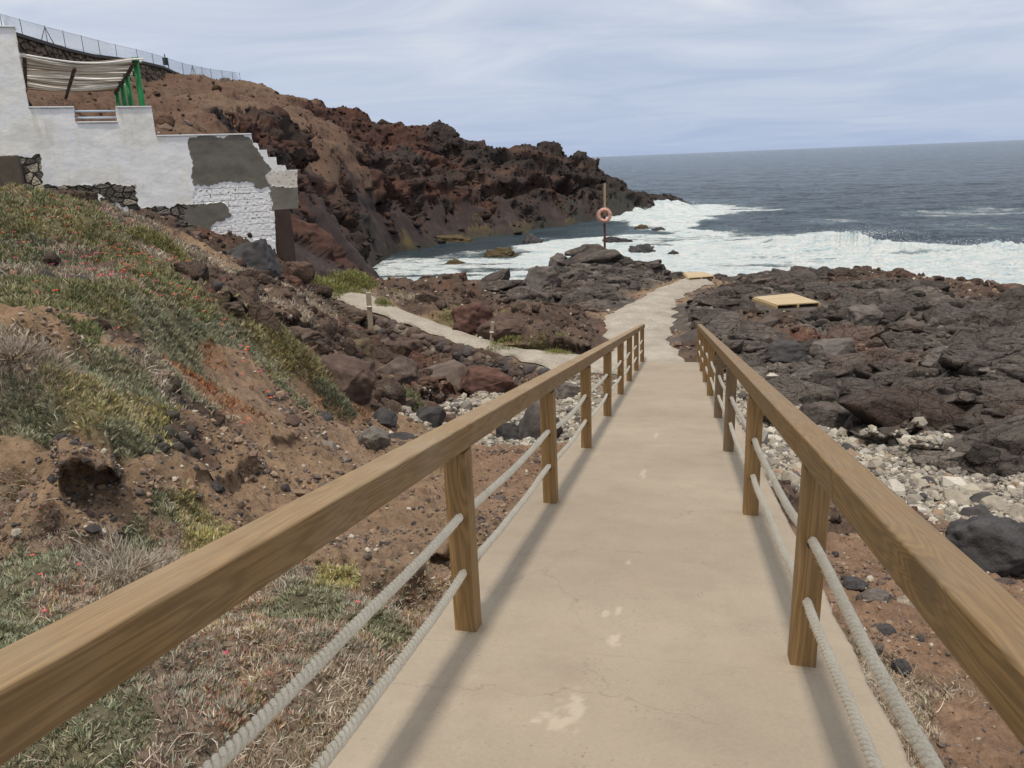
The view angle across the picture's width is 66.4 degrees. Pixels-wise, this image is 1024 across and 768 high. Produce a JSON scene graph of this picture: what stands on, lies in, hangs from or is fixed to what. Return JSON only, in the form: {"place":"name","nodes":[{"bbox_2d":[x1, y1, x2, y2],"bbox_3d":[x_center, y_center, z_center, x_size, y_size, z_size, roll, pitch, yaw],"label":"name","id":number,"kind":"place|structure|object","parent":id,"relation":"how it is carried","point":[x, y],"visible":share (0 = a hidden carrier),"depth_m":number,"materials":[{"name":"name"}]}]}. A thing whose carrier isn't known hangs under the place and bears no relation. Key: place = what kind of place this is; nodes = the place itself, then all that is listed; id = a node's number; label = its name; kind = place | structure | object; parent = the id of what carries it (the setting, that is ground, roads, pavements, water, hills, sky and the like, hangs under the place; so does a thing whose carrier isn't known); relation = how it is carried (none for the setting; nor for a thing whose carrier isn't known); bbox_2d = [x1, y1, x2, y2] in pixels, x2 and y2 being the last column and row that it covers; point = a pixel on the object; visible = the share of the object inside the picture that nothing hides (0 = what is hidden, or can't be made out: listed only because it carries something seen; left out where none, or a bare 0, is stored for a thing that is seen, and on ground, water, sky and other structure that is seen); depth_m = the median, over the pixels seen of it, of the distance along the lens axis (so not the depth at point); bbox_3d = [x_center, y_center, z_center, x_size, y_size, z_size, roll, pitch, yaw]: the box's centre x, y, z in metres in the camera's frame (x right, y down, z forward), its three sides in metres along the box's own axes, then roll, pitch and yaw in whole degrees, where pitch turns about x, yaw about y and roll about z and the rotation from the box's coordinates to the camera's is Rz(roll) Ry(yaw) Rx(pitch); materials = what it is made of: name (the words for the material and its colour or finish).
{"place":"outdoors","nodes":[
{"label":"outdoors","id":0,"kind":"place"},
{"bbox_2d":[331,292,633,374],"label":"path","id":1,"kind":"structure","parent":0,"point":[549,360],"depth_m":22.71,"materials":[{"name":"concrete"}]},
{"bbox_2d":[0,72,1023,767],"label":"ground","id":2,"kind":"structure","parent":0,"point":[324,244],"depth_m":8.98,"materials":[{"name":"soil"}]},
{"bbox_2d":[0,155,25,187],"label":"stone pier","id":3,"kind":"structure","parent":2,"relation":"on","point":[11,170],"depth_m":18.10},
{"bbox_2d":[0,333,88,424],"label":"shrub","id":4,"kind":"object","parent":2,"relation":"on","point":[36,349],"visible":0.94,"depth_m":5.00,"materials":[{"name":"grey plant"}]},
{"bbox_2d":[39,269,54,276],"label":"stone","id":5,"kind":"object","parent":2,"relation":"on","point":[48,272],"visible":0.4,"depth_m":8.33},
{"bbox_2d":[72,274,90,281],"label":"stone","id":6,"kind":"object","parent":2,"relation":"on","point":[81,276],"visible":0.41,"depth_m":7.96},
{"bbox_2d":[16,32,179,80],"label":"stone retaining wall","id":7,"kind":"structure","parent":2,"relation":"on","point":[30,45],"depth_m":65.70,"materials":[{"name":"stone"}]},
{"bbox_2d":[162,54,169,70],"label":"warning board","id":8,"kind":"object","parent":7,"relation":"on","point":[165,62],"visible":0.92,"depth_m":82.80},
{"bbox_2d":[99,335,113,341],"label":"stone","id":9,"kind":"object","parent":2,"relation":"on","point":[111,337],"visible":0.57,"depth_m":6.25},
{"bbox_2d":[62,519,177,587],"bbox_3d":[-2.018,0.969,4.142,0.582,0.404,0.590,1,16,12],"label":"shrub","id":10,"kind":"object","parent":2,"relation":"on","point":[102,565],"visible":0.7,"depth_m":4.16,"materials":[{"name":"grey plant"}]},
{"bbox_2d":[0,14,239,80],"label":"wire fence","id":11,"kind":"object","parent":2,"relation":"on","point":[96,48],"visible":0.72,"depth_m":71.59,"materials":[{"name":"metal"}]},
{"bbox_2d":[0,25,298,253],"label":"terrace building","id":12,"kind":"structure","parent":2,"relation":"on","point":[241,184],"depth_m":19.75,"materials":[{"name":"paint"}]},
{"bbox_2d":[20,53,145,105],"bbox_3d":[-12.536,-7.812,22.665,3.074,2.299,8.457,-11,18,-27],"label":"pergola","id":13,"kind":"object","parent":12,"relation":"on","point":[49,74],"visible":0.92,"depth_m":21.68,"materials":[{"name":"fabric"}]},
{"bbox_2d":[152,434,162,442],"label":"stone","id":14,"kind":"object","parent":2,"relation":"on","point":[158,436],"visible":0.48,"depth_m":5.40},
{"bbox_2d":[124,223,192,261],"bbox_3d":[-6.786,-2.664,15.058,1.173,0.960,1.252,1,16,12],"label":"shrub","id":15,"kind":"object","parent":2,"relation":"on","point":[151,237],"visible":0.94,"depth_m":14.83,"materials":[{"name":"green plant"}]},
{"bbox_2d":[155,443,170,452],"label":"stone","id":16,"kind":"object","parent":2,"relation":"on","point":[161,447],"visible":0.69,"depth_m":5.36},
{"bbox_2d":[158,425,178,438],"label":"stone","id":17,"kind":"object","parent":2,"relation":"on","point":[171,429],"visible":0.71,"depth_m":5.61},
{"bbox_2d":[165,409,179,421],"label":"stone","id":18,"kind":"object","parent":2,"relation":"on","point":[173,414],"visible":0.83,"depth_m":5.85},
{"bbox_2d":[171,442,185,452],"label":"stone","id":19,"kind":"object","parent":2,"relation":"on","point":[178,446],"visible":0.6,"depth_m":5.51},
{"bbox_2d":[2,188,358,653],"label":"flowers","id":20,"kind":"object","parent":2,"relation":"on","point":[43,610],"visible":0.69,"depth_m":10.82,"materials":[{"name":"red plant"}]},
{"bbox_2d":[178,431,195,449],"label":"stone","id":21,"kind":"object","parent":2,"relation":"on","point":[186,440],"visible":0.57,"depth_m":5.70,"materials":[{"name":"stone"}]},
{"bbox_2d":[185,425,198,438],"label":"stone","id":22,"kind":"object","parent":2,"relation":"on","point":[192,430],"visible":0.6,"depth_m":5.86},
{"bbox_2d":[189,447,200,459],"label":"stone","id":23,"kind":"object","parent":2,"relation":"on","point":[195,452],"visible":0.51,"depth_m":5.69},
{"bbox_2d":[207,264,229,280],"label":"boulder","id":24,"kind":"object","parent":2,"relation":"on","point":[216,272],"visible":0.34,"depth_m":13.84,"materials":[{"name":"stone"}]},
{"bbox_2d":[211,481,225,492],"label":"boulder","id":25,"kind":"object","parent":2,"relation":"on","point":[217,487],"visible":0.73,"depth_m":5.15,"materials":[{"name":"stone"}]},
{"bbox_2d":[213,281,225,291],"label":"stone","id":26,"kind":"object","parent":2,"relation":"on","point":[217,286],"visible":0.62,"depth_m":11.74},
{"bbox_2d":[218,301,244,316],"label":"boulder","id":27,"kind":"object","parent":2,"relation":"on","point":[236,307],"visible":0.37,"depth_m":11.53,"materials":[{"name":"stone"}]},
{"bbox_2d":[227,238,283,279],"bbox_3d":[-6.875,-3.104,20.306,1.730,1.290,1.390,1,16,12],"label":"boulder","id":28,"kind":"object","parent":2,"relation":"on","point":[259,254],"visible":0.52,"depth_m":19.87,"materials":[{"name":"stone"}]},
{"bbox_2d":[274,209,295,260],"bbox_3d":[-7.284,-3.418,25.484,0.500,4.700,0.600,-10,18,-26],"label":"door","id":29,"kind":"structure","parent":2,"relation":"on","point":[285,246],"depth_m":24.84,"materials":[{"name":"brown paint"}]},
{"bbox_2d":[285,414,300,427],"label":"stone","id":30,"kind":"object","parent":2,"relation":"on","point":[293,420],"visible":0.73,"depth_m":8.73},
{"bbox_2d":[264,316,337,394],"bbox_3d":[-3.373,-0.438,12.385,1.237,1.340,1.182,1,16,12],"label":"shrub","id":31,"kind":"object","parent":2,"relation":"on","point":[306,350],"visible":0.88,"depth_m":12.28,"materials":[{"name":"green plant"}]},
{"bbox_2d":[287,325,325,344],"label":"boulder","id":32,"kind":"object","parent":2,"relation":"on","point":[308,334],"visible":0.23,"depth_m":13.34,"materials":[{"name":"stone"}]},
{"bbox_2d":[318,411,333,421],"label":"boulder","id":33,"kind":"object","parent":2,"relation":"on","point":[327,416],"visible":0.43,"depth_m":10.52,"materials":[{"name":"stone"}]},
{"bbox_2d":[322,440,336,451],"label":"stone","id":34,"kind":"object","parent":2,"relation":"on","point":[333,445],"visible":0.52,"depth_m":9.54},
{"bbox_2d":[296,260,365,299],"bbox_3d":[-6.528,-3.723,26.303,2.958,1.793,2.782,7,19,30],"label":"shrub","id":35,"kind":"object","parent":2,"relation":"on","point":[338,287],"visible":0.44,"depth_m":26.23,"materials":[{"name":"green plant"}]},
{"bbox_2d":[310,376,359,422],"bbox_3d":[-2.792,0.184,12.297,0.692,0.784,0.718,-12,18,-30],"label":"shrub","id":36,"kind":"object","parent":2,"relation":"on","point":[338,395],"visible":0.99,"depth_m":12.23,"materials":[{"name":"green plant"}]},
{"bbox_2d":[331,302,344,312],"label":"boulder","id":37,"kind":"object","parent":2,"relation":"on","point":[338,307],"visible":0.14,"depth_m":23.67,"materials":[{"name":"stone"}]},
{"bbox_2d":[320,354,376,405],"bbox_3d":[-2.852,0.031,13.194,0.904,1.100,1.075,-17,21,-41],"label":"boulder","id":38,"kind":"object","parent":2,"relation":"on","point":[354,379],"visible":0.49,"depth_m":12.88,"materials":[{"name":"stone"}]},
{"bbox_2d":[325,268,379,288],"bbox_3d":[-6.280,-4.016,29.800,2.301,0.863,2.351,1,16,12],"label":"shrub","id":39,"kind":"object","parent":2,"relation":"on","point":[358,279],"visible":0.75,"depth_m":29.63,"materials":[{"name":"green plant"}]},
{"bbox_2d":[342,307,366,323],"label":"boulder","id":40,"kind":"object","parent":2,"relation":"on","point":[355,315],"visible":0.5,"depth_m":23.74,"materials":[{"name":"stone"}]},
{"bbox_2d":[27,73,697,278],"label":"cliff rocks","id":41,"kind":"object","parent":2,"relation":"on","point":[347,220],"visible":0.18,"depth_m":98.36,"materials":[{"name":"stone"}]},
{"bbox_2d":[353,338,376,356],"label":"boulder","id":42,"kind":"object","parent":2,"relation":"on","point":[367,346],"visible":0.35,"depth_m":18.64,"materials":[{"name":"stone"}]},
{"bbox_2d":[356,425,390,449],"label":"boulder","id":43,"kind":"object","parent":2,"relation":"on","point":[374,437],"visible":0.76,"depth_m":10.24,"materials":[{"name":"stone"}]},
{"bbox_2d":[371,407,397,427],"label":"boulder","id":44,"kind":"object","parent":2,"relation":"on","point":[388,418],"visible":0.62,"depth_m":12.90,"materials":[{"name":"stone"}]},
{"bbox_2d":[374,297,396,306],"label":"shrub","id":45,"kind":"object","parent":2,"relation":"on","point":[382,301],"visible":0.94,"depth_m":24.88,"materials":[{"name":"green plant"}]},
{"bbox_2d":[376,355,419,384],"bbox_3d":[-2.670,-0.218,17.879,1.146,0.840,0.882,-8,17,-19],"label":"boulder","id":46,"kind":"object","parent":2,"relation":"on","point":[402,369],"visible":0.53,"depth_m":17.64,"materials":[{"name":"stone"}]},
{"bbox_2d":[390,432,414,439],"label":"boulder","id":47,"kind":"object","parent":2,"relation":"on","point":[402,435],"visible":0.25,"depth_m":12.23,"materials":[{"name":"stone"}]},
{"bbox_2d":[384,376,425,412],"bbox_3d":[-2.115,0.251,15.396,0.923,0.937,0.903,1,16,12],"label":"shrub","id":48,"kind":"object","parent":2,"relation":"on","point":[409,393],"visible":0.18,"depth_m":15.45,"materials":[{"name":"green plant"}]},
{"bbox_2d":[416,406,445,427],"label":"boulder","id":49,"kind":"object","parent":2,"relation":"on","point":[434,416],"visible":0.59,"depth_m":13.85,"materials":[{"name":"stone"}]},
{"bbox_2d":[423,359,467,397],"bbox_3d":[-1.618,0.051,20.157,2.160,1.200,1.720,1,16,12],"label":"boulder","id":50,"kind":"object","parent":2,"relation":"on","point":[453,371],"visible":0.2,"depth_m":19.71,"materials":[{"name":"stone"}]},
{"bbox_2d":[443,414,456,422],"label":"boulder","id":51,"kind":"object","parent":2,"relation":"on","point":[449,417],"visible":0.27,"depth_m":14.59,"materials":[{"name":"stone"}]},
{"bbox_2d":[452,302,493,334],"bbox_3d":[-1.120,-1.920,23.704,1.430,1.210,1.150,1,16,12],"label":"boulder","id":52,"kind":"object","parent":2,"relation":"on","point":[470,318],"visible":0.62,"depth_m":23.32,"materials":[{"name":"stone"}]},
{"bbox_2d":[334,300,616,382],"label":"dry stone wall","id":53,"kind":"structure","parent":2,"relation":"on","point":[391,331],"depth_m":22.37,"materials":[{"name":"stone"}]},
{"bbox_2d":[366,292,372,328],"bbox_3d":[-4.329,-2.156,23.798,0.221,1.280,0.232,-4,16,-10],"label":"marker post","id":54,"kind":"object","parent":53,"relation":"on","point":[369,305],"visible":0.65,"depth_m":23.70,"materials":[{"name":"wood"}]},
{"bbox_2d":[391,337,423,356],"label":"boulder","id":55,"kind":"object","parent":53,"relation":"on","point":[405,346],"visible":0.62,"depth_m":22.72,"materials":[{"name":"stone"}]},
{"bbox_2d":[460,366,517,395],"bbox_3d":[-0.659,0.069,19.476,1.760,1.000,0.880,1,16,12],"label":"boulder","id":56,"kind":"object","parent":2,"relation":"on","point":[474,379],"visible":0.56,"depth_m":19.16,"materials":[{"name":"stone"}]},
{"bbox_2d":[490,322,494,341],"bbox_3d":[-0.575,-1.386,22.496,0.142,0.820,0.150,0,15,-12],"label":"marker post","id":57,"kind":"object","parent":2,"relation":"on","point":[492,330],"visible":0.66,"depth_m":22.41,"materials":[{"name":"wood"}]},
{"bbox_2d":[0,181,991,767],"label":"ground cover","id":58,"kind":"object","parent":2,"relation":"on","point":[122,401],"visible":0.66,"depth_m":4.55,"materials":[{"name":"green plant"}]},
{"bbox_2d":[476,313,525,341],"bbox_3d":[-0.237,-1.612,23.021,1.361,0.990,1.523,-16,21,-39],"label":"boulder","id":59,"kind":"object","parent":2,"relation":"on","point":[505,325],"visible":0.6,"depth_m":22.53,"materials":[{"name":"stone"}]},
{"bbox_2d":[483,334,524,350],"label":"shrub","id":60,"kind":"object","parent":2,"relation":"on","point":[504,338],"visible":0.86,"depth_m":22.27,"materials":[{"name":"green plant"}]},
{"bbox_2d":[496,422,518,439],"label":"boulder","id":61,"kind":"object","parent":2,"relation":"on","point":[507,431],"visible":0.51,"depth_m":13.39,"materials":[{"name":"stone"}]},
{"bbox_2d":[0,185,1023,523],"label":"lava rocks","id":62,"kind":"object","parent":2,"relation":"on","point":[894,391],"visible":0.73,"depth_m":18.61,"materials":[{"name":"stone"}]},
{"bbox_2d":[274,311,282,318],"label":"boulder","id":63,"kind":"object","parent":62,"relation":"on","point":[278,315],"visible":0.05,"depth_m":12.63,"materials":[{"name":"stone"}]},
{"bbox_2d":[548,252,567,266],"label":"boulder","id":64,"kind":"object","parent":62,"relation":"on","point":[555,258],"visible":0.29,"depth_m":38.27,"materials":[{"name":"stone"}]},
{"bbox_2d":[603,183,605,248],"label":"pole","id":65,"kind":"object","parent":62,"relation":"on","point":[604,216],"visible":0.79,"depth_m":40.86,"materials":[{"name":"orange paint"}]},
{"bbox_2d":[597,207,611,222],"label":"lifebuoy","id":66,"kind":"object","parent":65,"relation":"hanging from","point":[601,210],"visible":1,"depth_m":40.72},
{"bbox_2d":[762,338,808,363],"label":"boulder","id":67,"kind":"object","parent":62,"relation":"on","point":[785,351],"visible":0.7,"depth_m":19.49,"materials":[{"name":"stone"}]},
{"bbox_2d":[842,304,883,325],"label":"boulder","id":68,"kind":"object","parent":62,"relation":"on","point":[868,315],"visible":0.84,"depth_m":22.69,"materials":[{"name":"stone"}]},
{"bbox_2d":[0,112,1023,767],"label":"soil rubble","id":69,"kind":"object","parent":2,"relation":"on","point":[56,474],"visible":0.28,"depth_m":5.90,"materials":[{"name":"stone"}]},
{"bbox_2d":[518,400,562,440],"bbox_3d":[0.450,0.753,13.428,0.860,1.050,0.690,1,16,12],"label":"boulder","id":70,"kind":"object","parent":2,"relation":"on","point":[529,424],"visible":0.39,"depth_m":13.16,"materials":[{"name":"stone"}]},
{"bbox_2d":[523,266,562,288],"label":"boulder","id":71,"kind":"object","parent":2,"relation":"on","point":[543,276],"visible":0.66,"depth_m":32.87,"materials":[{"name":"stone"}]},
{"bbox_2d":[541,329,575,354],"bbox_3d":[1.212,-1.063,21.621,1.089,0.709,1.114,-3,16,-3],"label":"shrub","id":72,"kind":"object","parent":2,"relation":"on","point":[555,350],"visible":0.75,"depth_m":21.81,"materials":[{"name":"green plant"}]},
{"bbox_2d":[555,382,579,399],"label":"boulder","id":73,"kind":"object","parent":2,"relation":"on","point":[564,390],"visible":0.69,"depth_m":18.40,"materials":[{"name":"stone"}]},
{"bbox_2d":[683,272,714,280],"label":"timber platform","id":74,"kind":"structure","parent":2,"relation":"on","point":[688,275],"depth_m":33.74,"materials":[{"name":"wood"}]},
{"bbox_2d":[399,366,1023,523],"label":"gravel","id":75,"kind":"structure","parent":2,"relation":"on","point":[786,464],"depth_m":11.88,"materials":[{"name":"gravel"}]},
{"bbox_2d":[979,495,1007,511],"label":"stone","id":76,"kind":"object","parent":75,"relation":"on","point":[999,502],"visible":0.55,"depth_m":9.40,"materials":[{"name":"stone"}]},
{"bbox_2d":[752,293,820,308],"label":"timber platform","id":77,"kind":"structure","parent":2,"relation":"on","point":[776,301],"depth_m":26.41,"materials":[{"name":"wood"}]},
{"bbox_2d":[809,337,857,357],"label":"boulder","id":78,"kind":"object","parent":2,"relation":"on","point":[828,347],"visible":0.69,"depth_m":19.29,"materials":[{"name":"stone"}]},
{"bbox_2d":[841,443,854,449],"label":"stone","id":79,"kind":"object","parent":2,"relation":"on","point":[846,446],"visible":0.3,"depth_m":12.72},
{"bbox_2d":[843,576,868,589],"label":"boulder","id":80,"kind":"object","parent":2,"relation":"on","point":[854,582],"visible":1,"depth_m":5.81,"materials":[{"name":"stone"}]},
{"bbox_2d":[856,587,891,602],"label":"boulder","id":81,"kind":"object","parent":2,"relation":"on","point":[872,594],"visible":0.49,"depth_m":5.57,"materials":[{"name":"stone"}]},
{"bbox_2d":[877,624,896,635],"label":"boulder","id":82,"kind":"object","parent":2,"relation":"on","point":[883,629],"visible":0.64,"depth_m":5.04,"materials":[{"name":"stone"}]},
{"bbox_2d":[891,658,911,677],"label":"boulder","id":83,"kind":"object","parent":2,"relation":"on","point":[902,665],"visible":0.91,"depth_m":4.59,"materials":[{"name":"stone"}]},
{"bbox_2d":[897,595,914,607],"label":"boulder","id":84,"kind":"object","parent":2,"relation":"on","point":[904,598],"visible":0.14,"depth_m":5.54,"materials":[{"name":"stone"}]},
{"bbox_2d":[921,476,937,485],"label":"stone","id":85,"kind":"object","parent":2,"relation":"on","point":[928,478],"visible":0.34,"depth_m":10.64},
{"bbox_2d":[942,489,972,506],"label":"stone","id":86,"kind":"object","parent":2,"relation":"on","point":[958,497],"visible":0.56,"depth_m":9.62,"materials":[{"name":"stone"}]},
{"bbox_2d":[959,507,990,516],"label":"stone","id":87,"kind":"object","parent":2,"relation":"on","point":[969,511],"visible":0.41,"depth_m":9.14,"materials":[{"name":"stone"}]},
{"bbox_2d":[974,504,986,510],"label":"stone","id":88,"kind":"object","parent":2,"relation":"on","point":[981,506],"visible":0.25,"depth_m":9.19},
{"bbox_2d":[969,492,992,502],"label":"stone","id":89,"kind":"object","parent":2,"relation":"on","point":[977,497],"visible":0.28,"depth_m":9.61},
{"bbox_2d":[945,513,1023,576],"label":"boulder","id":90,"kind":"object","parent":2,"relation":"on","point":[990,543],"visible":0.62,"depth_m":6.63,"materials":[{"name":"stone"}]},
{"bbox_2d":[1006,504,1023,517],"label":"stone","id":91,"kind":"object","parent":2,"relation":"on","point":[1017,510],"visible":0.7,"depth_m":9.11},
{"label":"ramp footing","id":92,"kind":"structure","parent":2,"relation":"on","visible":0},
{"bbox_2d":[328,361,911,767],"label":"ramp","id":93,"kind":"structure","parent":92,"relation":"on","point":[636,582],"depth_m":3.46,"materials":[{"name":"concrete"}]},
{"bbox_2d":[0,324,644,767],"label":"handrail","id":94,"kind":"object","parent":93,"relation":"on","point":[56,674],"visible":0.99,"depth_m":1.85,"materials":[{"name":"wood"}]},
{"bbox_2d":[697,324,1023,767],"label":"handrail","id":95,"kind":"object","parent":93,"relation":"on","point":[970,611],"visible":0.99,"depth_m":2.13,"materials":[{"name":"wood"}]},
{"bbox_2d":[0,0,1023,156],"label":"sky","id":96,"kind":"structure","parent":0,"point":[598,78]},
{"bbox_2d":[603,277,713,361],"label":"path","id":97,"kind":"structure","parent":0,"point":[653,312],"depth_m":25.72,"materials":[{"name":"concrete"}]},
{"bbox_2d":[373,140,1023,284],"bbox_3d":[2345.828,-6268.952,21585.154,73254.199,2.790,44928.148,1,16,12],"label":"sea","id":98,"kind":"structure","parent":0,"point":[758,204],"depth_m":109.70,"materials":[{"name":"liquid"}]},
{"bbox_2d":[436,234,473,242],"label":"sea rock","id":99,"kind":"object","parent":98,"relation":"in","point":[455,238],"visible":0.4,"depth_m":96.64,"materials":[{"name":"stone"}]},
{"bbox_2d":[445,259,464,264],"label":"sea rock","id":100,"kind":"object","parent":98,"relation":"in","point":[455,261],"visible":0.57,"depth_m":75.51,"materials":[{"name":"stone"}]},
{"bbox_2d":[483,247,517,256],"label":"sea rock","id":101,"kind":"object","parent":98,"relation":"in","point":[502,252],"visible":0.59,"depth_m":79.70,"materials":[{"name":"stone"}]},
{"bbox_2d":[523,233,542,243],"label":"sea rock","id":102,"kind":"object","parent":98,"relation":"in","point":[530,238],"visible":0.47,"depth_m":91.57,"materials":[{"name":"stone"}]},
{"bbox_2d":[602,236,632,242],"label":"sea rock","id":103,"kind":"object","parent":98,"relation":"in","point":[612,239],"visible":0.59,"depth_m":89.41,"materials":[{"name":"stone"}]},
{"bbox_2d":[627,243,655,252],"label":"sea rock","id":104,"kind":"object","parent":98,"relation":"in","point":[644,248],"visible":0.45,"depth_m":77.92,"materials":[{"name":"stone"}]},
{"bbox_2d":[634,224,648,228],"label":"sea rock","id":105,"kind":"object","parent":98,"relation":"in","point":[641,226],"visible":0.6,"depth_m":104.75,"materials":[{"name":"stone"}]},
{"bbox_2d":[644,200,1023,253],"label":"sea spray","id":106,"kind":"object","parent":98,"relation":"on","point":[860,230],"visible":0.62,"depth_m":74.30,"materials":[{"name":"white liquid"}]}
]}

